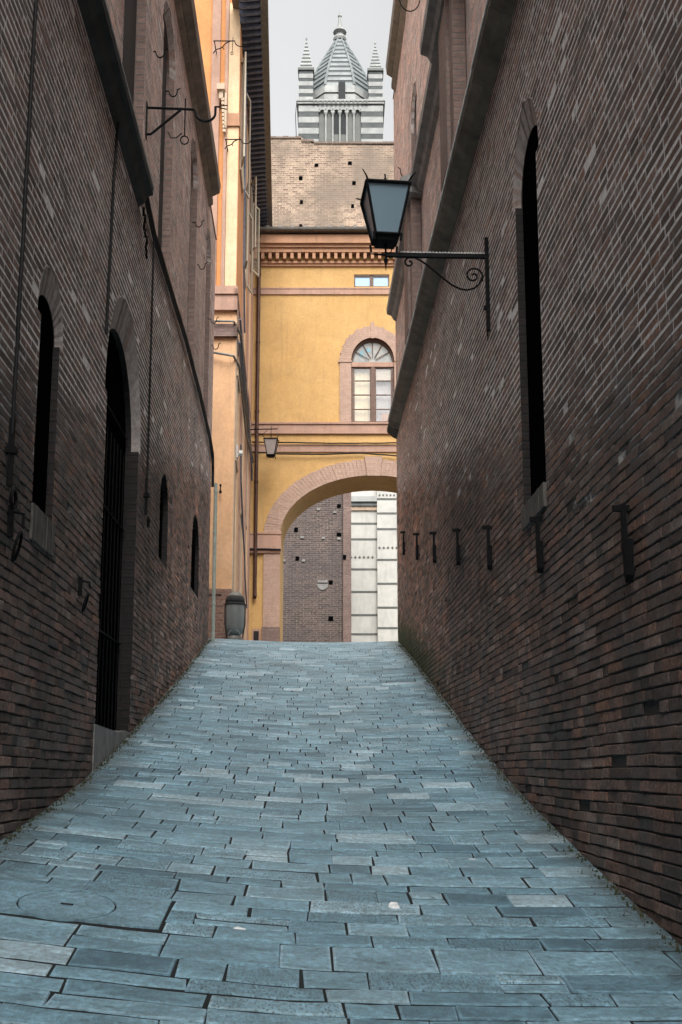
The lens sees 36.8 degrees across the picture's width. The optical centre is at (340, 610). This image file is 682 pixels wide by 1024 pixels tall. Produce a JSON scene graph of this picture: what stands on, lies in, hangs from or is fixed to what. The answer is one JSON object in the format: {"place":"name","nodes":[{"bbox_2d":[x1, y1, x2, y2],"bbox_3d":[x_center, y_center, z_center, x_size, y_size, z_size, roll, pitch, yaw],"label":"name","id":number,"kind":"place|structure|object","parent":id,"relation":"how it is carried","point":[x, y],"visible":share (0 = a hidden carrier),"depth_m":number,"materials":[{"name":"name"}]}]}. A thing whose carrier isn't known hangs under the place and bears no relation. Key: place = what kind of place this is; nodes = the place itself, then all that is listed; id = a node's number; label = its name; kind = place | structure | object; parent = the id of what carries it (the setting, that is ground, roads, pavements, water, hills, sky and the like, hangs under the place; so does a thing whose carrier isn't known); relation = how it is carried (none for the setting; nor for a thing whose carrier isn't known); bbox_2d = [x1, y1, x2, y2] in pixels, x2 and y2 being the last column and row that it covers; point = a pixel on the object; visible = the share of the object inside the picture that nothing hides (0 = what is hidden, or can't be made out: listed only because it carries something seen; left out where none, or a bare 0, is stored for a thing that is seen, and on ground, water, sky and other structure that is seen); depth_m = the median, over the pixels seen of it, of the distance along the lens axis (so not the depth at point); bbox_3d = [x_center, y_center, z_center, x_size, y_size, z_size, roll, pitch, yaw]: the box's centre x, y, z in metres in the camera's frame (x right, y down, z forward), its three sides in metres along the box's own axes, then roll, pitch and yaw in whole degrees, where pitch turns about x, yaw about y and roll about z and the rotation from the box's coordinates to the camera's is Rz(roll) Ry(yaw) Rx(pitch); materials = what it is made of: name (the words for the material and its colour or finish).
{"place":"outdoors","nodes":[
{"label":"outdoors","id":0,"kind":"place"},
{"bbox_2d":[268,0,393,140],"label":"sky","id":1,"kind":"structure","parent":0,"point":[365,22],"materials":[{"name":"white"}]},
{"bbox_2d":[0,638,681,1023],"bbox_3d":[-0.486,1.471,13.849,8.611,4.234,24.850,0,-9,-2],"label":"street paving","id":2,"kind":"structure","parent":0,"point":[630,966],"depth_m":5.83,"materials":[{"name":"stone"}]},
{"bbox_2d":[0,880,171,929],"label":"manhole cover","id":3,"kind":"object","parent":2,"relation":"on","point":[44,901],"visible":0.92,"depth_m":4.94,"materials":[{"name":"stone"}]},
{"bbox_2d":[224,591,245,639],"bbox_3d":[-2.235,0.129,21.590,0.450,1.105,0.450,0,-9,-2],"label":"litter bin","id":4,"kind":"object","parent":2,"relation":"on","point":[235,615],"visible":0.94,"depth_m":21.44,"materials":[{"name":"grey metal"}]},
{"bbox_2d":[0,639,681,959],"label":"grit","id":5,"kind":"object","parent":2,"relation":"on","point":[634,907],"visible":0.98,"depth_m":8.54,"materials":[{"name":"grey gravel"}]},
{"bbox_2d":[388,902,399,908],"bbox_3d":[0.276,1.539,5.359,0.060,0.028,0.073,0,-9,-2],"label":"crumpled paper","id":6,"kind":"object","parent":2,"relation":"on","point":[394,905],"visible":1,"depth_m":5.34,"materials":[{"name":"white paper"}]},
{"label":"ground","id":7,"kind":"structure","parent":0,"visible":0},
{"bbox_2d":[0,0,220,840],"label":"brick building","id":8,"kind":"structure","parent":7,"relation":"on","point":[82,694],"depth_m":8.79,"materials":[{"name":"brick"}]},
{"bbox_2d":[4,417,17,509],"bbox_3d":[-1.973,-0.881,6.125,0.070,0.564,0.122,0,-9,-2],"label":"cable clamp","id":9,"kind":"object","parent":8,"relation":"attached to","point":[11,450],"visible":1,"depth_m":6.11,"materials":[{"name":"black metal"}]},
{"bbox_2d":[5,505,24,561],"bbox_3d":[-1.967,-0.466,6.174,0.106,0.346,0.091,5,-10,-29],"label":"tethering ring","id":10,"kind":"object","parent":8,"relation":"attached to","point":[10,524],"visible":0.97,"depth_m":6.18,"materials":[{"name":"black metal"}]},
{"bbox_2d":[10,0,37,432],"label":"hanging cable","id":11,"kind":"object","parent":8,"relation":"attached to","point":[21,266],"visible":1,"depth_m":6.37,"materials":[{"name":"black rubber"}]},
{"bbox_2d":[30,265,62,520],"bbox_3d":[-2.064,-1.538,7.126,0.050,1.780,0.720,0,-9,-2],"label":"window","id":12,"kind":"structure","parent":8,"relation":"in","point":[49,300],"depth_m":7.28,"materials":[{"name":"glass"}]},
{"bbox_2d":[77,577,90,611],"bbox_3d":[-2.036,-0.128,8.095,0.105,0.281,0.076,4,-10,-24],"label":"tethering ring","id":13,"kind":"object","parent":8,"relation":"attached to","point":[80,587],"visible":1,"depth_m":8.10,"materials":[{"name":"black metal"}]},
{"bbox_2d":[105,122,118,333],"bbox_3d":[-2.066,-3.482,9.248,0.028,2.143,0.198,0,-9,-2],"label":"hanging cable","id":14,"kind":"object","parent":8,"relation":"attached to","point":[111,230],"visible":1,"depth_m":9.20,"materials":[{"name":"black rubber"}]},
{"bbox_2d":[85,297,140,731],"bbox_3d":[-2.210,-0.698,9.926,0.140,4.814,1.980,0,-9,-2],"label":"door","id":15,"kind":"structure","parent":8,"relation":"in","point":[122,386],"depth_m":10.58,"materials":[{"name":"metal"}]},
{"bbox_2d":[122,0,146,138],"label":"window","id":16,"kind":"structure","parent":8,"relation":"in","point":[135,11],"depth_m":11.20,"materials":[{"name":"glass"}]},
{"bbox_2d":[142,207,147,258],"bbox_3d":[-2.113,-4.079,11.069,0.042,0.446,0.355,0,-9,-2],"label":"cable coil","id":17,"kind":"object","parent":8,"relation":"attached to","point":[145,236],"visible":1,"depth_m":11.05,"materials":[{"name":"black rubber"}]},
{"bbox_2d":[143,478,149,527],"bbox_3d":[-2.151,-1.199,11.334,0.070,0.564,0.122,0,-9,-2],"label":"cable clamp","id":18,"kind":"object","parent":8,"relation":"attached to","point":[146,495],"visible":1,"depth_m":11.32,"materials":[{"name":"black metal"}]},
{"bbox_2d":[146,240,154,491],"bbox_3d":[-2.149,-2.783,11.542,0.024,2.971,0.066,0,-9,-2],"label":"hanging cable","id":19,"kind":"object","parent":8,"relation":"attached to","point":[150,363],"visible":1,"depth_m":11.54,"materials":[{"name":"black rubber"}]},
{"bbox_2d":[153,48,167,57],"bbox_3d":[-2.099,-6.466,11.867,0.194,0.132,0.016,0,-9,-2],"label":"iron hook","id":20,"kind":"object","parent":8,"relation":"attached to","point":[162,56],"visible":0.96,"depth_m":11.86,"materials":[{"name":"black metal"}]},
{"bbox_2d":[156,474,167,568],"bbox_3d":[-2.280,-1.171,12.965,0.075,1.146,0.760,0,-9,-2],"label":"window","id":21,"kind":"structure","parent":8,"relation":"in","point":[163,519],"depth_m":13.29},
{"bbox_2d":[158,1,175,287],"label":"window","id":22,"kind":"structure","parent":8,"relation":"in","point":[169,71],"depth_m":13.53,"materials":[{"name":"glass"}]},
{"bbox_2d":[165,88,180,96],"bbox_3d":[-2.138,-6.598,13.030,0.194,0.132,0.016,0,-9,-2],"label":"iron hook","id":23,"kind":"object","parent":8,"relation":"attached to","point":[171,95],"visible":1,"depth_m":13.03,"materials":[{"name":"black metal"}]},
{"bbox_2d":[145,200,213,465],"bbox_3d":[-2.270,-3.631,15.165,0.028,0.492,8.487,0,-9,-2],"label":"sagging cable","id":24,"kind":"object","parent":8,"relation":"attached to","point":[156,248],"visible":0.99,"depth_m":13.90,"materials":[{"name":"black rubber"}]},
{"bbox_2d":[147,197,213,486],"bbox_3d":[-2.270,-3.485,15.155,0.052,0.976,8.615,0,-9,-2],"label":"sagging cable","id":25,"kind":"object","parent":8,"relation":"attached to","point":[168,278],"visible":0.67,"depth_m":14.01,"materials":[{"name":"black rubber"}]},
{"bbox_2d":[145,101,227,139],"bbox_3d":[-1.729,-5.441,11.375,0.932,0.430,0.060,0,-9,-2],"label":"lamp bracket","id":26,"kind":"object","parent":8,"relation":"attached to","point":[175,114],"visible":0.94,"depth_m":11.38,"materials":[{"name":"black metal"}]},
{"bbox_2d":[168,98,188,144],"bbox_3d":[-1.801,-5.436,11.371,0.234,0.561,0.016,0,-9,-2],"label":"hanging rod","id":27,"kind":"object","parent":26,"relation":"hanging from","point":[184,128],"visible":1,"depth_m":11.34,"materials":[{"name":"black metal"}]},
{"bbox_2d":[186,139,197,375],"bbox_3d":[-2.379,-5.598,16.035,0.110,3.714,1.100,0,-9,-2],"label":"window","id":28,"kind":"structure","parent":8,"relation":"in","point":[194,168],"depth_m":16.51,"materials":[{"name":"glass"}]},
{"bbox_2d":[190,514,198,597],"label":"window","id":29,"kind":"structure","parent":8,"relation":"in","point":[195,548],"depth_m":17.17,"materials":[{"name":"glass"}]},
{"bbox_2d":[203,229,210,418],"bbox_3d":[-2.465,-5.157,18.444,0.110,3.588,1.000,0,-9,-2],"label":"window","id":30,"kind":"structure","parent":8,"relation":"in","point":[208,252],"depth_m":18.85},
{"bbox_2d":[211,483,217,641],"bbox_3d":[-2.352,-0.918,19.020,0.086,3.000,0.082,0,-9,-2],"label":"drainpipe","id":31,"kind":"object","parent":8,"relation":"attached to","point":[215,491],"visible":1,"depth_m":18.98,"materials":[{"name":"grey metal"}]},
{"bbox_2d":[194,0,272,639],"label":"peach building","id":32,"kind":"structure","parent":7,"relation":"on","point":[241,22],"depth_m":24.18,"materials":[{"name":"paint"}]},
{"bbox_2d":[213,40,250,54],"bbox_3d":[-2.549,-13.102,24.061,0.875,0.459,0.541,0,-9,-2],"label":"iron bracket","id":33,"kind":"object","parent":32,"relation":"attached to","point":[226,41],"visible":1,"depth_m":23.83,"materials":[{"name":"black metal"}]},
{"bbox_2d":[214,351,253,458],"bbox_3d":[-2.774,-5.019,27.408,0.675,0.859,8.998,0,-9,-2],"label":"facade cable","id":34,"kind":"object","parent":32,"relation":"attached to","point":[240,378],"visible":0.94,"depth_m":24.54,"materials":[{"name":"black rubber"}]},
{"bbox_2d":[214,320,253,462],"bbox_3d":[-2.763,-5.486,27.471,0.688,0.797,9.014,0,-9,-2],"label":"facade cable","id":35,"kind":"object","parent":32,"relation":"attached to","point":[241,341],"visible":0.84,"depth_m":24.91,"materials":[{"name":"black rubber"}]},
{"bbox_2d":[235,371,239,472],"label":"side window","id":36,"kind":"structure","parent":32,"relation":"in","point":[237,373],"depth_m":23.68,"materials":[{"name":"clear glass"}]},
{"bbox_2d":[224,137,252,150],"bbox_3d":[-2.347,-10.678,23.681,0.660,0.319,0.533,0,-9,-2],"label":"iron bracket","id":37,"kind":"object","parent":32,"relation":"attached to","point":[234,141],"visible":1,"depth_m":23.45,"materials":[{"name":"black metal"}]},
{"bbox_2d":[236,445,242,458],"bbox_3d":[-2.395,-3.707,23.839,0.210,0.300,0.200,0,-9,-2],"label":"security camera","id":38,"kind":"object","parent":32,"relation":"attached to","point":[240,453],"visible":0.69,"depth_m":23.78,"materials":[{"name":"white plastic"}]},
{"bbox_2d":[239,510,241,593],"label":"side window","id":39,"kind":"structure","parent":32,"relation":"in","point":[240,510],"depth_m":26.09,"materials":[{"name":"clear glass"}]},
{"bbox_2d":[240,444,246,608],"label":"wall cable","id":40,"kind":"object","parent":32,"relation":"attached to","point":[243,524],"depth_m":25.76,"materials":[{"name":"metal"}]},
{"bbox_2d":[243,70,246,332],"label":"wall cable","id":41,"kind":"object","parent":32,"relation":"attached to","point":[244,216],"depth_m":25.34,"materials":[{"name":"brown rubber"}]},
{"bbox_2d":[239,52,250,198],"bbox_3d":[-2.385,-11.840,25.031,0.229,2.900,1.827,0,-9,-2],"label":"side window","id":42,"kind":"structure","parent":32,"relation":"in","point":[243,108],"depth_m":24.57,"materials":[{"name":"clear glass"}]},
{"bbox_2d":[239,341,251,466],"bbox_3d":[-2.542,-5.227,27.691,0.044,0.548,8.715,0,-9,-3],"label":"wall cable","id":43,"kind":"object","parent":32,"relation":"attached to","point":[244,393],"depth_m":25.28,"materials":[{"name":"brown rubber"}]},
{"bbox_2d":[239,319,252,480],"bbox_3d":[-2.540,-5.386,27.672,0.050,1.445,8.430,0,-9,-3],"label":"wall cable","id":44,"kind":"object","parent":32,"relation":"attached to","point":[240,322],"depth_m":27.37,"materials":[{"name":"brown rubber"}]},
{"bbox_2d":[246,443,248,528],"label":"side window","id":45,"kind":"structure","parent":32,"relation":"in","point":[247,443],"depth_m":29.34,"materials":[{"name":"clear glass"}]},
{"bbox_2d":[245,182,252,293],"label":"side window","id":46,"kind":"structure","parent":32,"relation":"in","point":[247,214],"depth_m":27.29,"materials":[{"name":"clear glass"}]},
{"bbox_2d":[250,177,259,276],"bbox_3d":[-2.613,-11.366,30.320,0.313,2.400,1.777,0,-9,-2],"label":"side window","id":47,"kind":"structure","parent":32,"relation":"in","point":[253,205],"depth_m":30.61,"materials":[{"name":"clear glass"}]},
{"bbox_2d":[250,428,279,458],"bbox_3d":[-2.358,-5.153,31.165,0.984,1.015,0.528,0,-9,-2],"label":"hanging lantern","id":48,"kind":"object","parent":32,"relation":"attached to","point":[271,445],"visible":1,"depth_m":31.00,"materials":[{"name":"black metal"}]},
{"bbox_2d":[283,493,350,641],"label":"brick building","id":49,"kind":"structure","parent":7,"relation":"on","point":[317,576],"depth_m":45.79,"materials":[{"name":"brick"}]},
{"bbox_2d":[248,225,396,641],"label":"archway building","id":50,"kind":"structure","parent":7,"relation":"on","point":[327,373],"depth_m":32.62,"materials":[{"name":"yellow paint"}]},
{"bbox_2d":[253,231,260,598],"bbox_3d":[-2.634,-6.270,32.070,0.144,11.912,0.476,0,-9,-2],"label":"drainpipe","id":51,"kind":"object","parent":50,"relation":"attached to","point":[256,482],"visible":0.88,"depth_m":32.09,"materials":[{"name":"brown metal"}]},
{"bbox_2d":[250,548,280,549],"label":"facade cable","id":52,"kind":"object","parent":50,"relation":"attached to","point":[265,549],"visible":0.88,"depth_m":31.52,"materials":[{"name":"black rubber"}]},
{"bbox_2d":[252,441,395,443],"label":"facade cable","id":53,"kind":"object","parent":50,"relation":"attached to","point":[335,443],"visible":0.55,"depth_m":32.09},
{"bbox_2d":[252,451,396,455],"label":"facade cable","id":54,"kind":"object","parent":50,"relation":"attached to","point":[327,454],"visible":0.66,"depth_m":32.02,"materials":[{"name":"black rubber"}]},
{"bbox_2d":[354,274,388,286],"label":"small window","id":55,"kind":"structure","parent":50,"relation":"in","point":[360,280],"depth_m":33.10,"materials":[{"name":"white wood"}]},
{"bbox_2d":[351,338,393,421],"bbox_3d":[1.010,-7.282,32.643,1.370,2.890,0.247,0,-9,0],"label":"arched window","id":56,"kind":"structure","parent":50,"relation":"in","point":[372,365],"depth_m":32.69,"materials":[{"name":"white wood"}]},
{"bbox_2d":[271,136,393,226],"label":"brick wall","id":57,"kind":"structure","parent":7,"relation":"on","point":[319,183],"depth_m":70.47,"materials":[{"name":"brick"}]},
{"bbox_2d":[295,13,384,144],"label":"bell tower","id":58,"kind":"structure","parent":7,"relation":"on","point":[340,99],"depth_m":121.06,"materials":[{"name":"white stone"}]},
{"bbox_2d":[338,81,344,98],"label":"drum door","id":59,"kind":"structure","parent":58,"relation":"in","point":[341,84],"depth_m":121.42,"materials":[{"name":"grey"}]},
{"bbox_2d":[351,491,397,641],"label":"marble building","id":60,"kind":"structure","parent":7,"relation":"on","point":[374,593],"depth_m":55.91,"materials":[{"name":"stone"}]},
{"bbox_2d":[386,0,681,946],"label":"brick building","id":61,"kind":"structure","parent":7,"relation":"on","point":[538,144],"depth_m":7.49,"materials":[{"name":"brick"}]},
{"bbox_2d":[400,531,405,554],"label":"wall hook","id":62,"kind":"object","parent":61,"relation":"attached to","point":[403,547],"depth_m":18.45,"materials":[{"name":"black metal"}]},
{"bbox_2d":[399,0,419,11],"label":"iron hook","id":63,"kind":"object","parent":61,"relation":"attached to","point":[408,10],"visible":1,"depth_m":14.43,"materials":[{"name":"black metal"}]},
{"bbox_2d":[411,82,416,165],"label":"window","id":64,"kind":"structure","parent":61,"relation":"in","point":[414,98],"depth_m":17.90,"materials":[{"name":"glass"}]},
{"bbox_2d":[413,533,419,559],"bbox_3d":[1.208,-1.028,16.266,0.115,0.455,0.109,0,-9,-2],"label":"wall hook","id":65,"kind":"object","parent":61,"relation":"attached to","point":[417,549],"depth_m":16.21,"materials":[{"name":"black metal"}]},
{"bbox_2d":[356,168,490,339],"bbox_3d":[0.820,-3.519,10.198,1.292,1.749,0.536,1,-9,-6],"label":"street lantern","id":66,"kind":"object","parent":61,"relation":"attached to","point":[383,203],"visible":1,"depth_m":10.08,"materials":[{"name":"black metal"}]},
{"bbox_2d":[429,531,436,562],"bbox_3d":[1.282,-0.878,14.088,0.115,0.455,0.109,0,-9,-2],"label":"wall hook","id":67,"kind":"object","parent":61,"relation":"attached to","point":[433,533],"depth_m":14.04,"materials":[{"name":"black metal"}]},
{"bbox_2d":[452,528,461,565],"bbox_3d":[1.357,-0.747,11.893,0.115,0.455,0.109,0,-9,-2],"label":"wall hook","id":68,"kind":"object","parent":61,"relation":"attached to","point":[457,531],"depth_m":11.84,"materials":[{"name":"black metal"}]},
{"bbox_2d":[482,525,493,569],"bbox_3d":[1.426,-0.613,9.869,0.115,0.455,0.109,0,-9,-2],"label":"wall hook","id":69,"kind":"object","parent":61,"relation":"attached to","point":[487,528],"depth_m":9.81,"materials":[{"name":"black metal"}]},
{"bbox_2d":[513,98,551,503],"bbox_3d":[1.560,-2.561,8.346,0.065,3.386,1.000,0,-9,-2],"label":"window","id":70,"kind":"structure","parent":61,"relation":"in","point":[524,174],"depth_m":8.56,"materials":[{"name":"glass"}]},
{"bbox_2d":[529,516,546,572],"bbox_3d":[1.499,-0.505,7.748,0.115,0.455,0.109,0,-9,-2],"label":"wall hook","id":71,"kind":"object","parent":61,"relation":"attached to","point":[540,561],"depth_m":7.69,"materials":[{"name":"black metal"}]},
{"bbox_2d":[612,504,637,582],"bbox_3d":[1.571,-0.375,5.634,0.115,0.455,0.109,0,-9,-2],"label":"wall hook","id":72,"kind":"object","parent":61,"relation":"attached to","point":[627,550],"depth_m":5.58,"materials":[{"name":"black metal"}]}
]}

